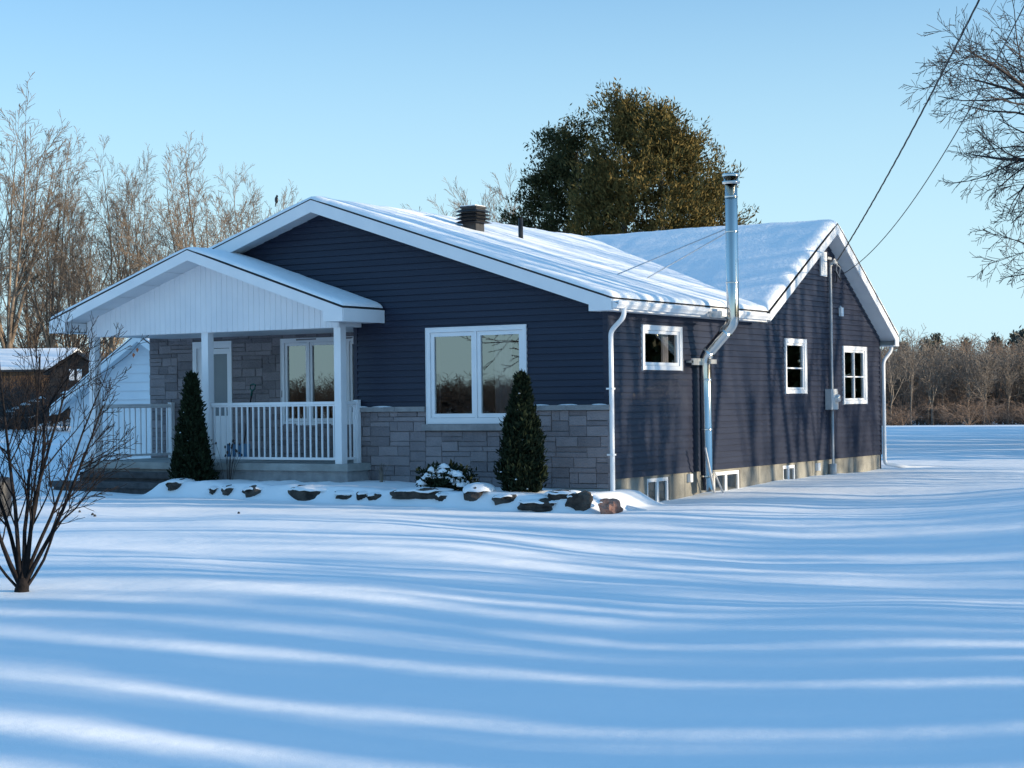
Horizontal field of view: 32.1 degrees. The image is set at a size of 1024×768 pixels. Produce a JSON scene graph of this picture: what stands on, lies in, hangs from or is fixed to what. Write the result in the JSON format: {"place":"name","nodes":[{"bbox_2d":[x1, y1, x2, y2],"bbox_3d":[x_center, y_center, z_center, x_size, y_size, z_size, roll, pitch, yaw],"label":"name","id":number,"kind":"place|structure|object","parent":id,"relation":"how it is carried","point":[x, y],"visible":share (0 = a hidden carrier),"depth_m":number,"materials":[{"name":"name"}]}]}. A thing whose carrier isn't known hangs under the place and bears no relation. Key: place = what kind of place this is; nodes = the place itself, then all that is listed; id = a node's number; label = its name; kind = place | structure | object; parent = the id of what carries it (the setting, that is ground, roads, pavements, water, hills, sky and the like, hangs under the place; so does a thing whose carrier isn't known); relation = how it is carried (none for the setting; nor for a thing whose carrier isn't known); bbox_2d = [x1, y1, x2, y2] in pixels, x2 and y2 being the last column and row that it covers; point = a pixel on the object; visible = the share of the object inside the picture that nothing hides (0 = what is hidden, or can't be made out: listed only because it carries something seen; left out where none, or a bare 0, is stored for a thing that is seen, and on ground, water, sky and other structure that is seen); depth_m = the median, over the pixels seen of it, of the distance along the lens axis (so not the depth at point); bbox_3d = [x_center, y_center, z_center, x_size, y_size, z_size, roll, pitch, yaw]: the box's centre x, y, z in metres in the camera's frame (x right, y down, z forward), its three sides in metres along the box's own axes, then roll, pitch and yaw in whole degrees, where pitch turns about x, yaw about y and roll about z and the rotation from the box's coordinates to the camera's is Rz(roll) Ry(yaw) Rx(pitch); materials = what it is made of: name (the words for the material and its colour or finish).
{"place":"outdoors","nodes":[
{"label":"outdoors","id":0,"kind":"place"},
{"bbox_2d":[0,413,1023,767],"bbox_3d":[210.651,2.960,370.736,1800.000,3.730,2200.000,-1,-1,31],"label":"snow ground","id":1,"kind":"structure","parent":0,"point":[870,619],"depth_m":15.05,"materials":[{"name":"white snow"}]},
{"bbox_2d":[0,476,11,515],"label":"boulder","id":2,"kind":"object","parent":1,"relation":"on","point":[6,492],"visible":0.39,"depth_m":26.95,"materials":[{"name":"brown stone"}]},
{"bbox_2d":[0,142,48,298],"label":"bare tree","id":3,"kind":"object","parent":1,"relation":"on","point":[16,228],"visible":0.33,"depth_m":101.26,"materials":[{"name":"beige plant"}]},
{"bbox_2d":[1,391,69,428],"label":"log pile","id":4,"kind":"object","parent":1,"relation":"on","point":[68,415],"visible":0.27,"depth_m":67.78,"materials":[{"name":"brown plant"}]},
{"bbox_2d":[0,348,81,410],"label":"barn","id":5,"kind":"structure","parent":1,"relation":"on","point":[7,357],"depth_m":88.88,"materials":[{"name":"brown wood"}]},
{"bbox_2d":[0,365,83,431],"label":"brush","id":6,"kind":"object","parent":1,"relation":"on","point":[31,395],"visible":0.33,"depth_m":67.65,"materials":[{"name":"brown plant"}]},
{"bbox_2d":[0,214,96,348],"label":"bare tree","id":7,"kind":"object","parent":1,"relation":"on","point":[26,321],"visible":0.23,"depth_m":111.66,"materials":[{"name":"beige plant"}]},
{"bbox_2d":[0,72,98,348],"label":"bare tree","id":8,"kind":"object","parent":1,"relation":"on","point":[7,343],"visible":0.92,"depth_m":97.53,"materials":[{"name":"beige plant"}]},
{"bbox_2d":[0,126,113,347],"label":"bare tree","id":9,"kind":"object","parent":1,"relation":"on","point":[48,341],"visible":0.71,"depth_m":99.61,"materials":[{"name":"beige plant"}]},
{"bbox_2d":[22,220,101,347],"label":"bare tree","id":10,"kind":"object","parent":1,"relation":"on","point":[66,295],"visible":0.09,"depth_m":115.07,"materials":[{"name":"beige plant"}]},
{"bbox_2d":[0,308,128,356],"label":"undergrowth","id":11,"kind":"object","parent":1,"relation":"on","point":[22,338],"depth_m":112.67,"materials":[{"name":"beige plant"}]},
{"bbox_2d":[0,281,148,592],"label":"bare shrub","id":12,"kind":"object","parent":1,"relation":"on","point":[22,572],"visible":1,"depth_m":16.72,"materials":[{"name":"brown plant"}]},
{"bbox_2d":[43,353,105,410],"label":"shed","id":13,"kind":"structure","parent":1,"relation":"on","point":[80,364],"depth_m":80.02,"materials":[{"name":"brown wood"}]},
{"bbox_2d":[69,369,81,379],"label":"window","id":14,"kind":"structure","parent":13,"relation":"in","point":[80,374],"depth_m":79.98,"materials":[{"name":"white metal"}]},
{"bbox_2d":[9,152,152,351],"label":"bare tree","id":15,"kind":"object","parent":1,"relation":"on","point":[74,337],"visible":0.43,"depth_m":106.08,"materials":[{"name":"beige plant"}]},
{"bbox_2d":[64,230,132,356],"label":"bare tree","id":16,"kind":"object","parent":1,"relation":"on","point":[106,283],"visible":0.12,"depth_m":117.96,"materials":[{"name":"beige plant"}]},
{"bbox_2d":[49,338,150,460],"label":"garage","id":17,"kind":"structure","parent":1,"relation":"on","point":[134,388],"depth_m":50.70,"materials":[{"name":"white plastic"}]},
{"bbox_2d":[38,134,162,354],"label":"bare tree","id":18,"kind":"object","parent":1,"relation":"on","point":[124,274],"visible":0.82,"depth_m":98.91,"materials":[{"name":"beige plant"}]},
{"bbox_2d":[78,143,192,289],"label":"bare tree","id":19,"kind":"object","parent":1,"relation":"on","point":[115,223],"visible":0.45,"depth_m":101.69,"materials":[{"name":"beige plant"}]},
{"bbox_2d":[120,190,218,269],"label":"bare tree","id":20,"kind":"object","parent":1,"relation":"on","point":[166,232],"visible":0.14,"depth_m":110.27,"materials":[{"name":"beige plant"}]},
{"bbox_2d":[165,478,194,490],"bbox_3d":[-6.047,1.842,32.527,0.409,0.250,0.672,-1,-1,31],"label":"boulder","id":21,"kind":"object","parent":1,"relation":"on","point":[173,484],"visible":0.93,"depth_m":32.28,"materials":[{"name":"white"}]},
{"bbox_2d":[113,131,262,273],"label":"bare tree","id":22,"kind":"object","parent":1,"relation":"on","point":[191,219],"visible":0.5,"depth_m":97.52,"materials":[{"name":"beige plant"}]},
{"bbox_2d":[166,370,220,480],"bbox_3d":[-5.924,0.803,32.949,1.035,2.165,0.978,-1,-1,31],"label":"young cedar","id":23,"kind":"object","parent":1,"relation":"on","point":[192,459],"visible":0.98,"depth_m":32.80,"materials":[{"name":"green plant"}]},
{"bbox_2d":[208,485,218,494],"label":"boulder","id":24,"kind":"object","parent":1,"relation":"on","point":[212,490],"visible":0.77,"depth_m":31.76,"materials":[{"name":"white stone"}]},
{"bbox_2d":[213,439,242,479],"bbox_3d":[-5.169,1.410,32.742,0.440,0.795,0.496,-1,-1,31],"label":"dried flower","id":25,"kind":"object","parent":1,"relation":"on","point":[230,466],"visible":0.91,"depth_m":32.72,"materials":[{"name":"brown plant"}]},
{"bbox_2d":[221,484,234,495],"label":"boulder","id":26,"kind":"object","parent":1,"relation":"on","point":[227,490],"visible":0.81,"depth_m":31.57,"materials":[{"name":"white stone"}]},
{"bbox_2d":[188,163,292,246],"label":"bare tree","id":27,"kind":"object","parent":1,"relation":"on","point":[236,186],"visible":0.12,"depth_m":102.04,"materials":[{"name":"beige plant"}]},
{"bbox_2d":[242,485,263,497],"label":"boulder","id":28,"kind":"object","parent":1,"relation":"on","point":[250,491],"visible":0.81,"depth_m":31.28,"materials":[{"name":"white stone"}]},
{"bbox_2d":[219,180,300,237],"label":"bare tree","id":29,"kind":"object","parent":1,"relation":"on","point":[285,196],"visible":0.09,"depth_m":77.91,"materials":[{"name":"beige plant"}]},
{"bbox_2d":[287,485,328,500],"bbox_3d":[-3.443,1.925,30.920,1.008,0.361,0.684,-1,-1,31],"label":"boulder","id":30,"kind":"object","parent":1,"relation":"on","point":[304,492],"visible":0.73,"depth_m":30.65,"materials":[{"name":"white stone"}]},
{"bbox_2d":[334,489,354,499],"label":"boulder","id":31,"kind":"object","parent":1,"relation":"on","point":[345,494],"visible":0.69,"depth_m":30.23,"materials":[{"name":"white"}]},
{"bbox_2d":[356,490,368,499],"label":"boulder","id":32,"kind":"object","parent":1,"relation":"on","point":[360,495],"visible":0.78,"depth_m":30.05,"materials":[{"name":"white"}]},
{"bbox_2d":[365,492,381,499],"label":"boulder","id":33,"kind":"object","parent":1,"relation":"on","point":[374,496],"visible":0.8,"depth_m":29.91,"materials":[{"name":"white"}]},
{"bbox_2d":[376,463,388,481],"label":"dry grass","id":34,"kind":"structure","parent":1,"relation":"on","point":[381,474],"depth_m":31.57,"materials":[{"name":"brown plant"}]},
{"bbox_2d":[390,487,453,498],"bbox_3d":[-1.517,1.828,29.747,1.208,0.223,0.664,-1,-1,31],"label":"boulder","id":35,"kind":"object","parent":1,"relation":"on","point":[418,493],"visible":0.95,"depth_m":29.48,"materials":[{"name":"white stone"}]},
{"bbox_2d":[400,202,460,216],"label":"bare tree","id":36,"kind":"object","parent":1,"relation":"on","point":[442,209],"visible":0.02,"depth_m":90.17,"materials":[{"name":"beige plant"}]},
{"bbox_2d":[434,491,447,500],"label":"boulder","id":37,"kind":"object","parent":1,"relation":"on","point":[441,496],"visible":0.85,"depth_m":29.22,"materials":[{"name":"white"}]},
{"bbox_2d":[415,459,480,490],"bbox_3d":[-1.124,1.604,29.916,1.226,0.700,1.016,-1,-1,31],"label":"snowy bush","id":38,"kind":"object","parent":1,"relation":"on","point":[444,475],"visible":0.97,"depth_m":29.72,"materials":[{"name":"green plant"}]},
{"bbox_2d":[428,194,468,216],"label":"bare tree","id":39,"kind":"object","parent":1,"relation":"on","point":[441,206],"visible":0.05,"depth_m":84.50,"materials":[{"name":"beige plant"}]},
{"bbox_2d":[463,482,495,500],"bbox_3d":[-0.527,1.778,29.140,0.524,0.348,0.664,-1,-1,31],"label":"boulder","id":40,"kind":"object","parent":1,"relation":"on","point":[473,491],"visible":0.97,"depth_m":28.91,"materials":[{"name":"white"}]},
{"bbox_2d":[449,186,518,220],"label":"bare tree","id":41,"kind":"object","parent":1,"relation":"on","point":[481,201],"visible":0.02,"depth_m":87.84,"materials":[{"name":"beige plant"}]},
{"bbox_2d":[443,163,534,222],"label":"bare tree","id":42,"kind":"object","parent":1,"relation":"on","point":[500,198],"visible":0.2,"depth_m":81.81,"materials":[{"name":"beige plant"}]},
{"bbox_2d":[48,173,938,510],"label":"house","id":43,"kind":"structure","parent":1,"relation":"on","point":[350,341],"depth_m":32.69,"materials":[{"name":"blue"}]},
{"bbox_2d":[102,406,150,459],"bbox_3d":[-10.202,1.482,50.198,3.750,1.825,0.080,-1,-1,31],"label":"garage door","id":44,"kind":"structure","parent":43,"relation":"attached to","point":[120,409],"depth_m":50.54,"materials":[{"name":"white metal"}]},
{"bbox_2d":[192,341,232,456],"bbox_3d":[-6.092,0.314,36.446,1.040,2.365,0.120,-1,-1,31],"label":"door","id":45,"kind":"structure","parent":43,"relation":"in","point":[223,377],"depth_m":36.33,"materials":[{"name":"white metal"}]},
{"bbox_2d":[224,383,255,456],"bbox_3d":[-5.310,0.733,35.389,0.600,1.499,0.656,-1,-1,31],"label":"snow shovel","id":46,"kind":"object","parent":43,"relation":"on","point":[244,447],"visible":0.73,"depth_m":35.31,"materials":[{"name":"black metal"}]},
{"bbox_2d":[280,336,353,424],"bbox_3d":[-3.381,0.051,35.203,2.870,2.050,0.847,-1,-1,31],"label":"window","id":47,"kind":"structure","parent":43,"relation":"in","point":[306,366],"depth_m":35.83,"materials":[{"name":"clear glass"}]},
{"bbox_2d":[425,324,527,423],"bbox_3d":[-0.420,-0.051,31.395,2.600,2.030,0.847,-1,-1,31],"label":"window","id":48,"kind":"structure","parent":43,"relation":"in","point":[470,370],"depth_m":31.56,"materials":[{"name":"white metal"}]},
{"bbox_2d":[647,477,668,501],"bbox_3d":[2.346,2.005,31.425,0.522,0.850,1.400,-1,-1,31],"label":"window","id":49,"kind":"structure","parent":43,"relation":"in","point":[653,483],"depth_m":31.61,"materials":[{"name":"white metal"}]},
{"bbox_2d":[640,324,682,370],"bbox_3d":[2.305,-0.523,31.600,0.847,1.110,2.070,-1,-1,31],"label":"window","id":50,"kind":"structure","parent":43,"relation":"in","point":[662,346],"depth_m":31.95,"materials":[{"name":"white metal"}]},
{"bbox_2d":[714,470,739,489],"bbox_3d":[3.853,2.010,33.884,0.522,0.850,1.710,-1,-1,31],"label":"window","id":51,"kind":"structure","parent":43,"relation":"in","point":[724,477],"depth_m":34.20,"materials":[{"name":"white metal"}]},
{"bbox_2d":[783,465,795,478],"bbox_3d":[5.434,2.014,36.463,0.522,0.850,1.220,-1,-1,31],"label":"window","id":52,"kind":"structure","parent":43,"relation":"in","point":[789,472],"depth_m":36.46,"materials":[{"name":"white metal"}]},
{"bbox_2d":[784,338,807,393],"bbox_3d":[5.483,-0.254,36.778,0.847,1.450,1.640,-1,-1,31],"label":"window","id":53,"kind":"structure","parent":43,"relation":"in","point":[795,354],"depth_m":36.98,"materials":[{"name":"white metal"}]},
{"bbox_2d":[842,346,867,404],"bbox_3d":[7.251,-0.084,39.658,0.847,1.600,1.960,-1,-1,31],"label":"window","id":54,"kind":"structure","parent":43,"relation":"in","point":[855,387],"depth_m":39.98,"materials":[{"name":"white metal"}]},
{"bbox_2d":[492,493,523,504],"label":"boulder","id":55,"kind":"object","parent":1,"relation":"on","point":[502,499],"visible":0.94,"depth_m":28.59,"materials":[{"name":"white"}]},
{"bbox_2d":[493,368,550,492],"bbox_3d":[0.175,0.798,29.232,0.956,2.126,0.970,0,-1,-22],"label":"young cedar","id":56,"kind":"object","parent":1,"relation":"on","point":[521,468],"visible":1,"depth_m":29.04,"materials":[{"name":"green plant"}]},
{"bbox_2d":[517,498,557,511],"bbox_3d":[0.471,1.926,28.387,0.827,0.240,0.680,-1,-1,31],"label":"boulder","id":57,"kind":"object","parent":1,"relation":"on","point":[541,505],"visible":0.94,"depth_m":28.11,"materials":[{"name":"white stone"}]},
{"bbox_2d":[494,103,625,234],"bbox_3d":[1.727,-3.467,60.085,5.782,11.707,5.656,0,-1,-23],"label":"cedar tree","id":58,"kind":"object","parent":1,"relation":"on","point":[563,142],"visible":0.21,"depth_m":60.02,"materials":[{"name":"green plant"}]},
{"bbox_2d":[544,489,580,500],"bbox_3d":[0.831,1.814,28.425,0.568,0.272,0.682,-1,-1,31],"label":"boulder","id":59,"kind":"object","parent":1,"relation":"on","point":[558,494],"visible":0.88,"depth_m":28.18,"materials":[{"name":"white"}]},
{"bbox_2d":[565,490,592,510],"bbox_3d":[1.099,1.864,28.148,0.426,0.371,0.665,-1,-1,31],"label":"boulder","id":60,"kind":"object","parent":1,"relation":"on","point":[581,501],"visible":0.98,"depth_m":27.88,"materials":[{"name":"white stone"}]},
{"bbox_2d":[596,498,622,513],"bbox_3d":[1.568,1.914,27.857,0.365,0.278,0.662,-1,-1,31],"label":"boulder","id":61,"kind":"object","parent":1,"relation":"on","point":[609,505],"visible":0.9,"depth_m":27.62,"materials":[{"name":"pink stone"}]},
{"bbox_2d":[560,77,760,235],"bbox_3d":[4.487,-3.820,58.329,8.205,12.330,8.055,-1,-1,31],"label":"cedar tree","id":62,"kind":"object","parent":1,"relation":"on","point":[669,164],"visible":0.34,"depth_m":57.06,"materials":[{"name":"green plant"}]},
{"bbox_2d":[881,348,900,424],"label":"woodland tree","id":63,"kind":"object","parent":1,"relation":"on","point":[889,370],"visible":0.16,"depth_m":212.90,"materials":[{"name":"brown plant"}]},
{"bbox_2d":[880,349,915,424],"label":"woodland tree","id":64,"kind":"object","parent":1,"relation":"on","point":[898,393],"visible":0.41,"depth_m":215.14,"materials":[{"name":"brown plant"}]},
{"bbox_2d":[881,346,917,423],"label":"woodland tree","id":65,"kind":"object","parent":1,"relation":"on","point":[889,374],"visible":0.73,"depth_m":205.23,"materials":[{"name":"brown plant"}]},
{"bbox_2d":[885,343,914,421],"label":"woodland tree","id":66,"kind":"object","parent":1,"relation":"on","point":[897,374],"visible":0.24,"depth_m":217.18,"materials":[{"name":"brown plant"}]},
{"bbox_2d":[890,335,928,424],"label":"woodland tree","id":67,"kind":"object","parent":1,"relation":"on","point":[908,423],"visible":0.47,"depth_m":213.44,"materials":[{"name":"brown plant"}]},
{"bbox_2d":[890,323,934,424],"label":"woodland tree","id":68,"kind":"object","parent":1,"relation":"on","point":[912,368],"visible":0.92,"depth_m":206.12,"materials":[{"name":"brown plant"}]},
{"bbox_2d":[901,344,937,424],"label":"woodland tree","id":69,"kind":"object","parent":1,"relation":"on","point":[918,375],"visible":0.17,"depth_m":219.38,"materials":[{"name":"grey plant"}]},
{"bbox_2d":[907,350,939,424],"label":"woodland tree","id":70,"kind":"object","parent":1,"relation":"on","point":[923,385],"visible":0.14,"depth_m":219.68,"materials":[{"name":"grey plant"}]},
{"bbox_2d":[910,336,953,424],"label":"woodland tree","id":71,"kind":"object","parent":1,"relation":"on","point":[930,362],"visible":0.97,"depth_m":207.70,"materials":[{"name":"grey plant"}]},
{"bbox_2d":[909,336,960,424],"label":"woodland tree","id":72,"kind":"object","parent":1,"relation":"on","point":[921,352],"visible":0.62,"depth_m":211.02,"materials":[{"name":"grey plant"}]},
{"bbox_2d":[925,341,958,424],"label":"woodland tree","id":73,"kind":"object","parent":1,"relation":"on","point":[940,365],"visible":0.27,"depth_m":220.33,"materials":[{"name":"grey plant"}]},
{"bbox_2d":[922,342,966,421],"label":"woodland tree","id":74,"kind":"object","parent":1,"relation":"on","point":[948,375],"visible":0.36,"depth_m":216.55,"materials":[{"name":"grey plant"}]},
{"bbox_2d":[927,344,963,424],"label":"woodland tree","id":75,"kind":"object","parent":1,"relation":"on","point":[946,379],"visible":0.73,"depth_m":210.57,"materials":[{"name":"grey plant"}]},
{"bbox_2d":[880,333,1023,425],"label":"woodland","id":76,"kind":"object","parent":1,"relation":"on","point":[952,415],"visible":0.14,"depth_m":211.27,"materials":[{"name":"brown plant"}]},
{"bbox_2d":[939,359,969,423],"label":"woodland tree","id":77,"kind":"object","parent":1,"relation":"on","point":[955,385],"visible":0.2,"depth_m":219.25,"materials":[{"name":"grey plant"}]},
{"bbox_2d":[894,326,1023,365],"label":"conifers","id":78,"kind":"object","parent":1,"relation":"on","point":[1014,336],"visible":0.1,"depth_m":286.66,"materials":[{"name":"plant"}]},
{"bbox_2d":[943,344,976,424],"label":"woodland tree","id":79,"kind":"object","parent":1,"relation":"on","point":[959,377],"visible":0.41,"depth_m":217.87,"materials":[{"name":"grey plant"}]},
{"bbox_2d":[900,0,1023,297],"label":"oak tree","id":80,"kind":"object","parent":1,"relation":"on","point":[1014,159],"visible":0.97,"depth_m":62.13,"materials":[{"name":"brown plant"}]},
{"bbox_2d":[946,336,995,424],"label":"woodland tree","id":81,"kind":"object","parent":1,"relation":"on","point":[962,354],"visible":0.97,"depth_m":207.27,"materials":[{"name":"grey plant"}]},
{"bbox_2d":[949,349,992,422],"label":"woodland tree","id":82,"kind":"object","parent":1,"relation":"on","point":[959,379],"visible":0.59,"depth_m":210.02,"materials":[{"name":"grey plant"}]},
{"bbox_2d":[956,348,993,406],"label":"woodland tree","id":83,"kind":"object","parent":1,"relation":"on","point":[975,371],"visible":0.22,"depth_m":214.16,"materials":[{"name":"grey plant"}]},
{"bbox_2d":[961,349,998,424],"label":"woodland tree","id":84,"kind":"object","parent":1,"relation":"on","point":[982,395],"visible":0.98,"depth_m":205.80,"materials":[{"name":"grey plant"}]},
{"bbox_2d":[960,342,1006,424],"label":"woodland tree","id":85,"kind":"object","parent":1,"relation":"on","point":[986,361],"visible":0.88,"depth_m":207.00,"materials":[{"name":"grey plant"}]},
{"bbox_2d":[975,350,1006,422],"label":"woodland tree","id":86,"kind":"object","parent":1,"relation":"on","point":[991,377],"visible":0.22,"depth_m":219.06,"materials":[{"name":"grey plant"}]},
{"bbox_2d":[972,334,1020,423],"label":"woodland tree","id":87,"kind":"object","parent":1,"relation":"on","point":[997,393],"visible":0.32,"depth_m":218.50,"materials":[{"name":"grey plant"}]},
{"bbox_2d":[988,348,1022,424],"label":"woodland tree","id":88,"kind":"object","parent":1,"relation":"on","point":[1005,384],"visible":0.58,"depth_m":212.31,"materials":[{"name":"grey plant"}]},
{"bbox_2d":[990,346,1023,424],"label":"woodland tree","id":89,"kind":"object","parent":1,"relation":"on","point":[1008,375],"visible":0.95,"depth_m":207.66,"materials":[{"name":"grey plant"}]},
{"bbox_2d":[997,349,1023,423],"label":"woodland tree","id":90,"kind":"object","parent":1,"relation":"on","point":[1020,391],"visible":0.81,"depth_m":212.46,"materials":[{"name":"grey plant"}]},
{"bbox_2d":[998,338,1023,398],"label":"woodland tree","id":91,"kind":"object","parent":1,"relation":"on","point":[1014,357],"visible":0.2,"depth_m":217.93,"materials":[{"name":"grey plant"}]},
{"bbox_2d":[1001,351,1023,423],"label":"woodland tree","id":92,"kind":"object","parent":1,"relation":"on","point":[1015,402],"visible":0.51,"depth_m":213.76,"materials":[{"name":"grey plant"}]},
{"bbox_2d":[1006,333,1023,387],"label":"woodland tree","id":93,"kind":"object","parent":1,"relation":"on","point":[1018,355],"visible":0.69,"depth_m":213.75,"materials":[{"name":"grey plant"}]},
{"bbox_2d":[1011,339,1023,384],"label":"woodland tree","id":94,"kind":"object","parent":1,"relation":"on","point":[1019,363],"visible":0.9,"depth_m":212.21,"materials":[{"name":"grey plant"}]},
{"bbox_3d":[5.964,-2.888,15.962,0.300,9.800,0.300,-1,-1,31],"label":"utility pole","id":95,"kind":"object","parent":1,"relation":"on","visible":0},
{"bbox_2d":[837,0,979,259],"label":"power cable","id":96,"kind":"object","parent":95,"relation":"attached to","point":[967,23],"visible":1,"depth_m":28.47,"materials":[{"name":"black rubber"}]},
{"bbox_2d":[843,6,1023,273],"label":"phone cable","id":97,"kind":"object","parent":95,"relation":"attached to","point":[952,138],"visible":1,"depth_m":25.98,"materials":[{"name":"black rubber"}]},
{"bbox_2d":[0,0,1023,356],"label":"sky","id":98,"kind":"structure","parent":0,"point":[373,102],"materials":[{"name":"blue"}]}
]}

